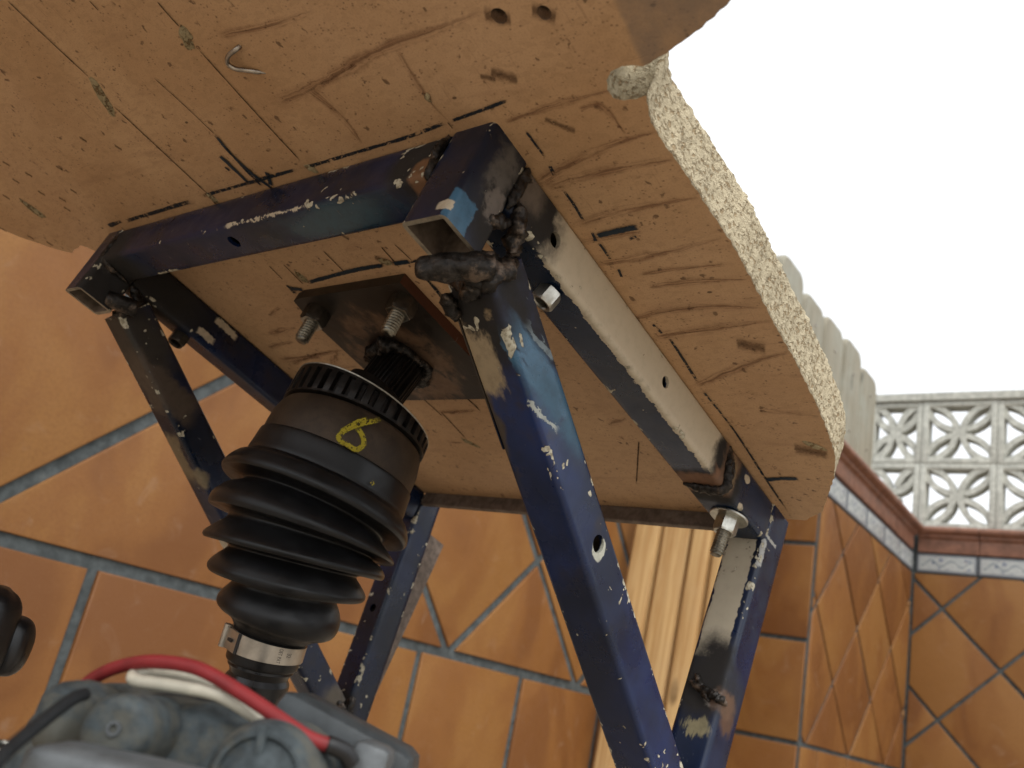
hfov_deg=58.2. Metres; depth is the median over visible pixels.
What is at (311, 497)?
drive shaft
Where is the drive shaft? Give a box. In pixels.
[202,274,484,705]
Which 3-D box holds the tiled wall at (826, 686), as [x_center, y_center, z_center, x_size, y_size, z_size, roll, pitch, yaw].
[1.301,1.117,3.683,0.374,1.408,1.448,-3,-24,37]
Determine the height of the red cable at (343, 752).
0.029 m
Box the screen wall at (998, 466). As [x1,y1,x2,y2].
[871,390,1023,534]
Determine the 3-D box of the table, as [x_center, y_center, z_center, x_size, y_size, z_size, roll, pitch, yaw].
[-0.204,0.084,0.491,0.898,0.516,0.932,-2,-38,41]
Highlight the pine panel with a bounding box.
[593,524,721,767]
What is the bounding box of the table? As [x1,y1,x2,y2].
[0,0,845,767]
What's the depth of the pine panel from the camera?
2.57 m
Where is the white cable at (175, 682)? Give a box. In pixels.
[126,669,263,721]
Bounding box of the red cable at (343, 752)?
[81,654,358,767]
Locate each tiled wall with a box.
[0,229,715,767]
[726,440,923,767]
[901,526,1023,767]
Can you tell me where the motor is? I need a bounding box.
[0,680,419,767]
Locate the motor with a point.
(83, 724)
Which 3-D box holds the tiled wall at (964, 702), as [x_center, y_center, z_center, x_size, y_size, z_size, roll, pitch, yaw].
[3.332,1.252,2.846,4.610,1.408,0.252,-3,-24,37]
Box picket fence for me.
[776,255,875,467]
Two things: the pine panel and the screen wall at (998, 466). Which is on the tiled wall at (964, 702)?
the screen wall at (998, 466)
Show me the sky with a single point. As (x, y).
(876, 147)
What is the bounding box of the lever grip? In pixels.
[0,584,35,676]
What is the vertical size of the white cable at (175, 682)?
0.017 m
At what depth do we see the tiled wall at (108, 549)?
1.54 m
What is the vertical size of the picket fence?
0.517 m
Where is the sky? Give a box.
[668,0,1023,523]

